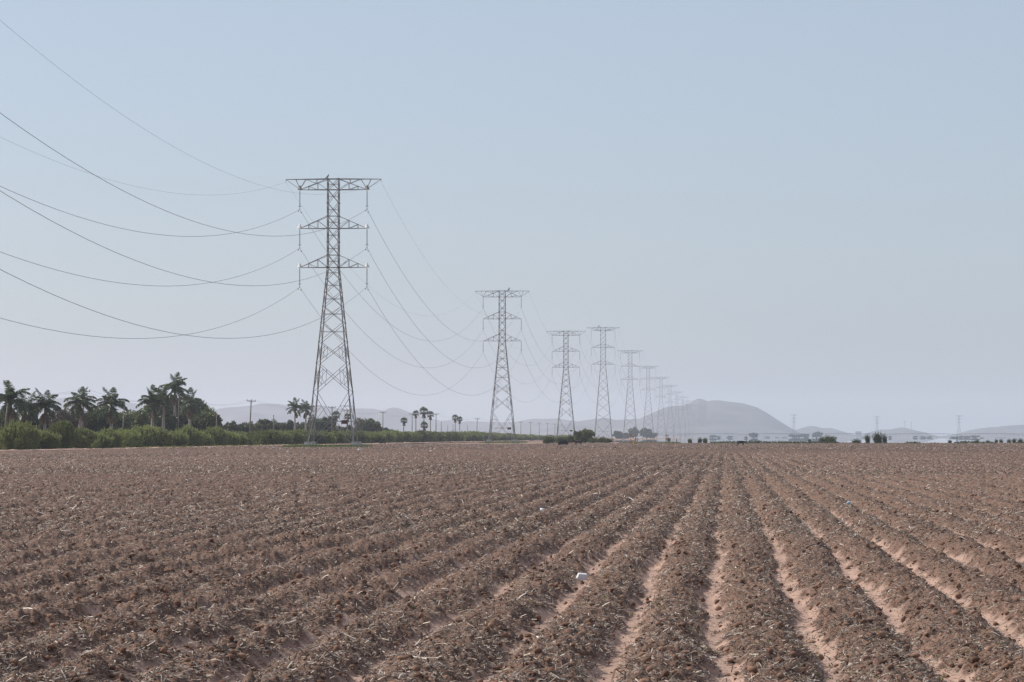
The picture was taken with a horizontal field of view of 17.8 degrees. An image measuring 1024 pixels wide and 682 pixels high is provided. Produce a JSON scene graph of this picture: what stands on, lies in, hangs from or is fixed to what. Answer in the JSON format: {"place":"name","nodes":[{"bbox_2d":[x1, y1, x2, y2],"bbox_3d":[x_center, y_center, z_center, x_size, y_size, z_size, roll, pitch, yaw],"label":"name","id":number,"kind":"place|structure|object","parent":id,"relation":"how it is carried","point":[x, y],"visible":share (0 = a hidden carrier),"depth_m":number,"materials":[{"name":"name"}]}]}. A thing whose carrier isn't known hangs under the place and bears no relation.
{"place":"outdoors","nodes":[
{"label":"outdoors","id":0,"kind":"place"},
{"bbox_2d":[0,398,144,419],"bbox_3d":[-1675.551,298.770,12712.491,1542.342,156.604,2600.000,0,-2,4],"label":"hills","id":1,"kind":"structure","parent":0,"point":[131,406],"depth_m":12396.22,"materials":[{"name":"grey"}]},
{"bbox_2d":[0,440,536,450],"bbox_3d":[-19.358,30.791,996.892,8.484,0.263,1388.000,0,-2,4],"label":"dirt path","id":2,"kind":"structure","parent":0,"point":[283,444],"depth_m":652.67,"materials":[{"name":"brown soil"}]},
{"bbox_2d":[122,444,320,447],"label":"dry grass","id":3,"kind":"structure","parent":2,"relation":"on","point":[217,445],"depth_m":523.71,"materials":[{"name":"beige plant"}]},
{"bbox_2d":[214,404,576,434],"bbox_3d":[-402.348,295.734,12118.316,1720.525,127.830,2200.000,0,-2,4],"label":"hills","id":4,"kind":"structure","parent":0,"point":[391,419],"depth_m":11640.35,"materials":[{"name":"grey"}]},
{"bbox_2d":[0,442,1023,681],"bbox_3d":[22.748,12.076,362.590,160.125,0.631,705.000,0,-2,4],"label":"ploughed field","id":5,"kind":"structure","parent":0,"point":[43,618],"depth_m":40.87,"materials":[{"name":"soil"}]},
{"bbox_2d":[281,444,372,446],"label":"grass","id":6,"kind":"structure","parent":5,"relation":"on","point":[333,445],"depth_m":499.84,"materials":[{"name":"green plant"}]},
{"bbox_2d":[0,466,1023,681],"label":"soil clods","id":7,"kind":"object","parent":5,"relation":"on","point":[750,669],"visible":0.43,"depth_m":31.87,"materials":[{"name":"brown soil"}]},
{"bbox_2d":[12,480,1023,681],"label":"weeds","id":8,"kind":"object","parent":5,"relation":"on","point":[944,676],"visible":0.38,"depth_m":28.15,"materials":[{"name":"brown plant"}]},
{"bbox_2d":[576,573,587,579],"bbox_3d":[0.822,2.751,38.156,0.134,0.066,0.090,5,11,-10],"label":"foam box","id":9,"kind":"object","parent":5,"relation":"on","point":[581,576],"visible":0.97,"depth_m":38.12,"materials":[{"name":"white plastic"}]},
{"bbox_2d":[664,443,951,443],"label":"dry grass","id":10,"kind":"structure","parent":5,"relation":"on","point":[819,443],"depth_m":697.96,"materials":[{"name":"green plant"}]},
{"bbox_2d":[0,0,1023,435],"label":"sky","id":11,"kind":"structure","parent":0,"point":[813,210],"materials":[{"name":"blue"}]},
{"bbox_2d":[40,437,1023,448],"bbox_3d":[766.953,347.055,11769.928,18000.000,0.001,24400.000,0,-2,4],"label":"ground","id":12,"kind":"structure","parent":0,"point":[541,441],"depth_m":3343.53,"materials":[{"name":"brown soil"}]},
{"bbox_2d":[0,410,15,429],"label":"leafy tree","id":13,"kind":"object","parent":12,"relation":"on","point":[2,421],"visible":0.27,"depth_m":498.90,"materials":[{"name":"green plant"}]},
{"bbox_2d":[0,380,30,422],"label":"royal palm","id":14,"kind":"object","parent":12,"relation":"on","point":[10,395],"visible":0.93,"depth_m":476.00,"materials":[{"name":"green plant"}]},
{"bbox_2d":[0,419,41,449],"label":"bush","id":15,"kind":"object","parent":12,"relation":"on","point":[18,435],"visible":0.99,"depth_m":423.18,"materials":[{"name":"green plant"}]},
{"bbox_2d":[13,391,41,422],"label":"royal palm","id":16,"kind":"object","parent":12,"relation":"on","point":[31,404],"visible":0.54,"depth_m":495.91,"materials":[{"name":"green plant"}]},
{"bbox_2d":[21,410,39,429],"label":"leafy tree","id":17,"kind":"object","parent":12,"relation":"on","point":[33,421],"visible":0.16,"depth_m":544.08,"materials":[{"name":"green plant"}]},
{"bbox_2d":[22,429,61,449],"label":"bush","id":18,"kind":"object","parent":12,"relation":"on","point":[49,440],"visible":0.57,"depth_m":440.95,"materials":[{"name":"green plant"}]},
{"bbox_2d":[28,388,60,429],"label":"royal palm","id":19,"kind":"object","parent":12,"relation":"on","point":[46,406],"visible":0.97,"depth_m":495.36,"materials":[{"name":"green plant"}]},
{"bbox_2d":[49,407,75,428],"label":"leafy tree","id":20,"kind":"object","parent":12,"relation":"on","point":[64,414],"visible":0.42,"depth_m":560.75,"materials":[{"name":"green plant"}]},
{"bbox_2d":[46,419,78,448],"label":"bush","id":21,"kind":"object","parent":12,"relation":"on","point":[64,429],"visible":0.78,"depth_m":447.71,"materials":[{"name":"green plant"}]},
{"bbox_2d":[70,406,87,428],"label":"leafy tree","id":22,"kind":"object","parent":12,"relation":"on","point":[85,421],"visible":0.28,"depth_m":564.38,"materials":[{"name":"green plant"}]},
{"bbox_2d":[63,386,96,428],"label":"royal palm","id":23,"kind":"object","parent":12,"relation":"on","point":[80,401],"visible":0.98,"depth_m":542.62,"materials":[{"name":"green plant"}]},
{"bbox_2d":[70,426,98,448],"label":"bush","id":24,"kind":"object","parent":12,"relation":"on","point":[86,438],"visible":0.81,"depth_m":463.26,"materials":[{"name":"green plant"}]},
{"bbox_2d":[84,407,115,431],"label":"leafy tree","id":25,"kind":"object","parent":12,"relation":"on","point":[95,424],"visible":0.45,"depth_m":583.43,"materials":[{"name":"green plant"}]},
{"bbox_2d":[90,431,113,448],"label":"bush","id":26,"kind":"object","parent":12,"relation":"on","point":[104,441],"visible":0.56,"depth_m":479.01,"materials":[{"name":"green plant"}]},
{"bbox_2d":[93,387,128,428],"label":"royal palm","id":27,"kind":"object","parent":12,"relation":"on","point":[111,401],"visible":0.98,"depth_m":565.15,"materials":[{"name":"green plant"}]},
{"bbox_2d":[98,427,124,447],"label":"bush","id":28,"kind":"object","parent":12,"relation":"on","point":[118,437],"visible":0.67,"depth_m":482.91,"materials":[{"name":"green plant"}]},
{"bbox_2d":[98,407,132,429],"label":"leafy tree","id":29,"kind":"object","parent":12,"relation":"on","point":[128,419],"visible":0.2,"depth_m":610.04,"materials":[{"name":"green plant"}]},
{"bbox_2d":[114,428,143,447],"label":"bush","id":30,"kind":"object","parent":12,"relation":"on","point":[132,438],"visible":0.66,"depth_m":499.14,"materials":[{"name":"green plant"}]},
{"bbox_2d":[125,408,157,430],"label":"leafy tree","id":31,"kind":"object","parent":12,"relation":"on","point":[138,417],"visible":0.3,"depth_m":622.53,"materials":[{"name":"green plant"}]},
{"bbox_2d":[129,424,160,446],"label":"bush","id":32,"kind":"object","parent":12,"relation":"on","point":[150,434],"visible":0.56,"depth_m":517.58,"materials":[{"name":"green plant"}]},
{"bbox_2d":[136,384,170,426],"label":"royal palm","id":33,"kind":"object","parent":12,"relation":"on","point":[153,400],"visible":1,"depth_m":583.01,"materials":[{"name":"green plant"}]},
{"bbox_2d":[151,426,173,446],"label":"bush","id":34,"kind":"object","parent":12,"relation":"on","point":[165,438],"visible":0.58,"depth_m":525.07,"materials":[{"name":"green plant"}]},
{"bbox_2d":[148,409,179,431],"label":"leafy tree","id":35,"kind":"object","parent":12,"relation":"on","point":[169,425],"visible":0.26,"depth_m":646.39,"materials":[{"name":"green plant"}]},
{"bbox_2d":[154,383,176,429],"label":"royal palm","id":36,"kind":"object","parent":12,"relation":"on","point":[170,397],"visible":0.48,"depth_m":629.51,"materials":[{"name":"green plant"}]},
{"bbox_2d":[156,400,188,428],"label":"leafy tree","id":37,"kind":"object","parent":12,"relation":"on","point":[184,420],"visible":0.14,"depth_m":694.40,"materials":[{"name":"green plant"}]},
{"bbox_2d":[158,372,188,428],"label":"royal palm","id":38,"kind":"object","parent":12,"relation":"on","point":[177,382],"visible":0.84,"depth_m":648.19,"materials":[{"name":"green plant"}]},
{"bbox_2d":[167,431,189,446],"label":"bush","id":39,"kind":"object","parent":12,"relation":"on","point":[180,439],"visible":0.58,"depth_m":542.33,"materials":[{"name":"green plant"}]},
{"bbox_2d":[174,424,204,445],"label":"bush","id":40,"kind":"object","parent":12,"relation":"on","point":[196,438],"visible":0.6,"depth_m":560.55,"materials":[{"name":"green plant"}]},
{"bbox_2d":[179,387,202,426],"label":"royal palm","id":41,"kind":"object","parent":12,"relation":"on","point":[190,411],"visible":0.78,"depth_m":684.84,"materials":[{"name":"green plant"}]},
{"bbox_2d":[188,406,222,431],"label":"leafy tree","id":42,"kind":"object","parent":12,"relation":"on","point":[205,420],"visible":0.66,"depth_m":704.12,"materials":[{"name":"green plant"}]},
{"bbox_2d":[202,432,213,445],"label":"bush","id":43,"kind":"object","parent":12,"relation":"on","point":[208,438],"visible":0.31,"depth_m":567.85,"materials":[{"name":"green plant"}]},
{"bbox_2d":[202,425,228,445],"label":"bush","id":44,"kind":"object","parent":12,"relation":"on","point":[219,435],"visible":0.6,"depth_m":585.70,"materials":[{"name":"green plant"}]},
{"bbox_2d":[214,430,241,445],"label":"bush","id":45,"kind":"object","parent":12,"relation":"on","point":[233,437],"visible":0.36,"depth_m":604.32,"materials":[{"name":"green plant"}]},
{"bbox_2d":[226,420,248,432],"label":"leafy tree","id":46,"kind":"object","parent":12,"relation":"on","point":[233,426],"visible":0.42,"depth_m":793.06,"materials":[{"name":"green plant"}]},
{"bbox_2d":[229,433,248,444],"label":"bush","id":47,"kind":"object","parent":12,"relation":"on","point":[244,441],"visible":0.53,"depth_m":610.17,"materials":[{"name":"green plant"}]},
{"bbox_2d":[249,421,262,430],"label":"leafy tree","id":48,"kind":"object","parent":12,"relation":"on","point":[257,427],"visible":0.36,"depth_m":860.64,"materials":[{"name":"green plant"}]},
{"bbox_2d":[256,419,272,430],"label":"leafy tree","id":49,"kind":"object","parent":12,"relation":"on","point":[266,424],"visible":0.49,"depth_m":881.16,"materials":[{"name":"green plant"}]},
{"bbox_2d":[248,429,282,444],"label":"bush","id":50,"kind":"object","parent":12,"relation":"on","point":[270,436],"visible":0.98,"depth_m":616.11,"materials":[{"name":"green plant"}]},
{"bbox_2d":[271,419,286,431],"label":"leafy tree","id":51,"kind":"object","parent":12,"relation":"on","point":[280,426],"visible":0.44,"depth_m":905.89,"materials":[{"name":"green plant"}]},
{"bbox_2d":[277,430,293,444],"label":"bush","id":52,"kind":"object","parent":12,"relation":"on","point":[287,438],"visible":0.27,"depth_m":669.88,"materials":[{"name":"green plant"}]},
{"bbox_2d":[285,419,293,430],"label":"leafy tree","id":53,"kind":"object","parent":12,"relation":"on","point":[290,425],"visible":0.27,"depth_m":940.86,"materials":[{"name":"green plant"}]},
{"bbox_2d":[278,430,304,444],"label":"bush","id":54,"kind":"object","parent":12,"relation":"on","point":[298,437],"visible":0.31,"depth_m":691.61,"materials":[{"name":"green plant"}]},
{"bbox_2d":[285,397,304,429],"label":"royal palm","id":55,"kind":"object","parent":12,"relation":"on","point":[295,405],"visible":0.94,"depth_m":898.17,"materials":[{"name":"green plant"}]},
{"bbox_2d":[294,428,312,443],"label":"bush","id":56,"kind":"object","parent":12,"relation":"on","point":[302,431],"visible":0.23,"depth_m":716.32,"materials":[{"name":"green plant"}]},
{"bbox_2d":[297,400,314,429],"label":"royal palm","id":57,"kind":"object","parent":12,"relation":"on","point":[305,408],"visible":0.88,"depth_m":929.31,"materials":[{"name":"green plant"}]},
{"bbox_2d":[305,429,326,443],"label":"bush","id":58,"kind":"object","parent":12,"relation":"on","point":[319,439],"visible":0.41,"depth_m":723.43,"materials":[{"name":"green plant"}]},
{"bbox_2d":[308,415,327,431],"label":"leafy tree","id":59,"kind":"object","parent":12,"relation":"on","point":[322,425],"visible":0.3,"depth_m":996.16,"materials":[{"name":"green plant"}]},
{"bbox_2d":[320,430,337,443],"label":"bush","id":60,"kind":"object","parent":12,"relation":"on","point":[330,438],"visible":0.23,"depth_m":750.13,"materials":[{"name":"green plant"}]},
{"bbox_2d":[322,416,335,431],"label":"leafy tree","id":61,"kind":"object","parent":12,"relation":"on","point":[329,424],"visible":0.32,"depth_m":1038.72,"materials":[{"name":"green plant"}]},
{"bbox_2d":[286,178,380,445],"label":"lattice pylon","id":62,"kind":"object","parent":12,"relation":"on","point":[319,351],"visible":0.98,"depth_m":510.21,"materials":[{"name":"metal"}]},
{"bbox_2d":[0,186,677,407],"bbox_3d":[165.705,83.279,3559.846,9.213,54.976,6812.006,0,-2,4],"label":"conductor wire","id":63,"kind":"object","parent":62,"relation":"hanging from","point":[253,228],"visible":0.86,"depth_m":439.75,"materials":[{"name":"silver metal"}]},
{"bbox_2d":[1,288,683,418],"bbox_3d":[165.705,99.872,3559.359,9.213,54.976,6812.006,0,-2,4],"label":"conductor wire","id":64,"kind":"object","parent":62,"relation":"hanging from","point":[251,315],"visible":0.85,"depth_m":456.94,"materials":[{"name":"silver metal"}]},
{"bbox_2d":[1,249,687,427],"bbox_3d":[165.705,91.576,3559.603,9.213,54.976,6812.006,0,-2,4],"label":"conductor wire","id":65,"kind":"object","parent":62,"relation":"hanging from","point":[323,283],"visible":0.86,"depth_m":481.44,"materials":[{"name":"silver metal"}]},
{"bbox_2d":[326,431,345,443],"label":"bush","id":66,"kind":"object","parent":12,"relation":"on","point":[340,438],"visible":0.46,"depth_m":760.05,"materials":[{"name":"green plant"}]},
{"bbox_2d":[333,425,354,430],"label":"leafy tree","id":67,"kind":"object","parent":12,"relation":"on","point":[341,428],"visible":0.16,"depth_m":1029.51,"materials":[{"name":"green plant"}]},
{"bbox_2d":[339,429,356,443],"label":"bush","id":68,"kind":"object","parent":12,"relation":"on","point":[349,440],"visible":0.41,"depth_m":785.93,"materials":[{"name":"green plant"}]},
{"bbox_2d":[348,430,370,443],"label":"bush","id":69,"kind":"object","parent":12,"relation":"on","point":[363,437],"visible":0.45,"depth_m":815.74,"materials":[{"name":"green plant"}]},
{"bbox_2d":[354,418,366,431],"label":"leafy tree","id":70,"kind":"object","parent":12,"relation":"on","point":[359,421],"visible":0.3,"depth_m":1135.64,"materials":[{"name":"green plant"}]},
{"bbox_2d":[359,418,386,432],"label":"leafy tree","id":71,"kind":"object","parent":12,"relation":"on","point":[370,425],"visible":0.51,"depth_m":1101.19,"materials":[{"name":"green plant"}]},
{"bbox_2d":[365,431,387,442],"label":"bush","id":72,"kind":"object","parent":12,"relation":"on","point":[375,436],"visible":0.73,"depth_m":832.25,"materials":[{"name":"green plant"}]},
{"bbox_2d":[376,429,396,442],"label":"bush","id":73,"kind":"object","parent":12,"relation":"on","point":[390,437],"visible":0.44,"depth_m":884.07,"materials":[{"name":"green plant"}]},
{"bbox_2d":[390,429,403,442],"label":"bush","id":74,"kind":"object","parent":12,"relation":"on","point":[399,438],"visible":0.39,"depth_m":918.09,"materials":[{"name":"green plant"}]},
{"bbox_2d":[397,431,412,442],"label":"bush","id":75,"kind":"object","parent":12,"relation":"on","point":[407,437],"visible":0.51,"depth_m":927.52,"materials":[{"name":"green plant"}]},
{"bbox_2d":[405,431,422,442],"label":"bush","id":76,"kind":"object","parent":12,"relation":"on","point":[416,437],"visible":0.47,"depth_m":961.64,"materials":[{"name":"green plant"}]},
{"bbox_2d":[413,430,427,441],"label":"bush","id":77,"kind":"object","parent":12,"relation":"on","point":[425,435],"visible":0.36,"depth_m":997.26,"materials":[{"name":"green plant"}]},
{"bbox_2d":[425,431,437,441],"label":"bush","id":78,"kind":"object","parent":12,"relation":"on","point":[432,437],"visible":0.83,"depth_m":1004.95,"materials":[{"name":"green plant"}]},
{"bbox_2d":[433,431,445,442],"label":"bush","id":79,"kind":"object","parent":12,"relation":"on","point":[441,436],"visible":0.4,"depth_m":1016.81,"materials":[{"name":"green plant"}]},
{"bbox_2d":[444,431,460,441],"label":"bush","id":80,"kind":"object","parent":12,"relation":"on","point":[452,436],"visible":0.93,"depth_m":1065.33,"materials":[{"name":"green plant"}]},
{"bbox_2d":[463,432,484,440],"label":"bush","id":81,"kind":"object","parent":12,"relation":"on","point":[473,436],"visible":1,"depth_m":1197.54,"materials":[{"name":"green plant"}]},
{"bbox_2d":[475,291,528,442],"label":"lattice pylon","id":82,"kind":"object","parent":12,"relation":"on","point":[506,400],"visible":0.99,"depth_m":902.69,"materials":[{"name":"metal"}]},
{"bbox_2d":[543,435,556,443],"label":"bush","id":83,"kind":"object","parent":12,"relation":"on","point":[548,439],"visible":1,"depth_m":789.97,"materials":[{"name":"green plant"}]},
{"bbox_2d":[549,331,585,436],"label":"lattice pylon","id":84,"kind":"object","parent":12,"relation":"on","point":[563,367],"visible":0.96,"depth_m":1245.25,"materials":[{"name":"metal"}]},
{"bbox_2d":[573,430,582,442],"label":"leafy tree","id":85,"kind":"object","parent":12,"relation":"on","point":[577,435],"visible":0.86,"depth_m":790.00,"materials":[{"name":"green plant"}]},
{"bbox_2d":[581,428,595,442],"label":"leafy tree","id":86,"kind":"object","parent":12,"relation":"on","point":[586,434],"visible":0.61,"depth_m":798.70,"materials":[{"name":"green plant"}]},
{"bbox_2d":[587,327,619,439],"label":"lattice pylon","id":87,"kind":"object","parent":12,"relation":"on","point":[600,364],"visible":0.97,"depth_m":1610.01,"materials":[{"name":"metal"}]},
{"bbox_2d":[1,137,670,400],"bbox_3d":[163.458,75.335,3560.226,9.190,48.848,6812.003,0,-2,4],"label":"earth wire","id":88,"kind":"object","parent":87,"relation":"hanging from","point":[308,215],"visible":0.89,"depth_m":509.65,"materials":[{"name":"silver metal"}]},
{"bbox_2d":[0,20,689,403],"bbox_3d":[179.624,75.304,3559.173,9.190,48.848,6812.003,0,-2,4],"label":"earth wire","id":89,"kind":"object","parent":87,"relation":"hanging from","point":[216,168],"visible":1,"depth_m":355.12,"materials":[{"name":"silver metal"}]},
{"bbox_2d":[612,431,623,438],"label":"distant tree","id":90,"kind":"object","parent":12,"relation":"on","point":[618,435],"visible":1,"depth_m":2771.72,"materials":[{"name":"green plant"}]},
{"bbox_2d":[618,350,642,439],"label":"lattice pylon","id":91,"kind":"object","parent":12,"relation":"on","point":[631,391],"visible":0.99,"depth_m":2040.24,"materials":[{"name":"metal"}]},
{"bbox_2d":[1,113,693,412],"bbox_3d":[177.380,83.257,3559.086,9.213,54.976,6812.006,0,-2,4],"label":"conductor wire","id":92,"kind":"object","parent":91,"relation":"hanging from","point":[262,235],"visible":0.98,"depth_m":368.18,"materials":[{"name":"silver metal"}]},
{"bbox_2d":[0,269,696,437],"bbox_3d":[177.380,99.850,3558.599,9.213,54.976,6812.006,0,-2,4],"label":"conductor wire","id":93,"kind":"object","parent":91,"relation":"hanging from","point":[287,330],"visible":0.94,"depth_m":403.10,"materials":[{"name":"silver metal"}]},
{"bbox_2d":[1,191,696,432],"bbox_3d":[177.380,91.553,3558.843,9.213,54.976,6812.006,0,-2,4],"label":"conductor wire","id":94,"kind":"object","parent":91,"relation":"hanging from","point":[285,283],"visible":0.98,"depth_m":398.00,"materials":[{"name":"silver metal"}]},
{"bbox_2d":[628,426,639,438],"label":"distant tree","id":95,"kind":"object","parent":12,"relation":"on","point":[633,430],"visible":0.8,"depth_m":3046.94,"materials":[{"name":"green plant"}]},
{"bbox_2d":[639,427,654,438],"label":"distant tree","id":96,"kind":"object","parent":12,"relation":"on","point":[642,431],"visible":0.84,"depth_m":3138.69,"materials":[{"name":"green plant"}]},
{"bbox_2d":[640,366,657,438],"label":"lattice pylon","id":97,"kind":"object","parent":12,"relation":"on","point":[646,378],"visible":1,"depth_m":2492.61,"materials":[{"name":"metal"}]},
{"bbox_2d":[654,377,667,437],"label":"lattice pylon","id":98,"kind":"object","parent":12,"relation":"on","point":[663,408],"visible":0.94,"depth_m":2946.87,"materials":[{"name":"metal"}]},
{"bbox_2d":[710,440,1023,443],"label":"bank scrub","id":99,"kind":"object","parent":12,"relation":"on","point":[958,442],"visible":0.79,"depth_m":703.42,"materials":[{"name":"green plant"}]},
{"bbox_2d":[871,431,882,442],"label":"bush","id":100,"kind":"object","parent":12,"relation":"on","point":[877,438],"visible":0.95,"depth_m":709.48,"materials":[{"name":"green plant"}]},
{"bbox_2d":[534,399,810,436],"bbox_3d":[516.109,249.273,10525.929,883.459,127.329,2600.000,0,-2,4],"label":"hills","id":101,"kind":"structure","parent":0,"point":[735,419],"depth_m":9751.39,"materials":[{"name":"grey"}]},
{"bbox_2d":[586,438,1023,442],"bbox_3d":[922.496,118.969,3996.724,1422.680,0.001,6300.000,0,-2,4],"label":"water","id":102,"kind":"structure","parent":0,"point":[889,440],"depth_m":1503.24,"materials":[{"name":"grey liquid"}]},
{"bbox_2d":[796,426,854,436],"bbox_3d":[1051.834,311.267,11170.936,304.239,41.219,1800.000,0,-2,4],"label":"hills","id":103,"kind":"structure","parent":0,"point":[810,430],"depth_m":10618.85,"materials":[{"name":"grey"}]},
{"bbox_2d":[677,433,1018,438],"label":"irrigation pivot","id":104,"kind":"object","parent":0,"point":[851,433],"visible":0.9,"depth_m":2338.05,"materials":[{"name":"grey metal"}]},
{"bbox_2d":[861,427,940,436],"bbox_3d":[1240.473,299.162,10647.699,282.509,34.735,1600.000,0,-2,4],"label":"hills","id":105,"kind":"structure","parent":0,"point":[896,432],"depth_m":10177.17,"materials":[{"name":"grey"}]},
{"bbox_2d":[941,425,1023,436],"bbox_3d":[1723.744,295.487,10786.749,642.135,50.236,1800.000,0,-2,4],"label":"hills","id":106,"kind":"structure","parent":0,"point":[1015,430],"depth_m":10355.69,"materials":[{"name":"grey"}]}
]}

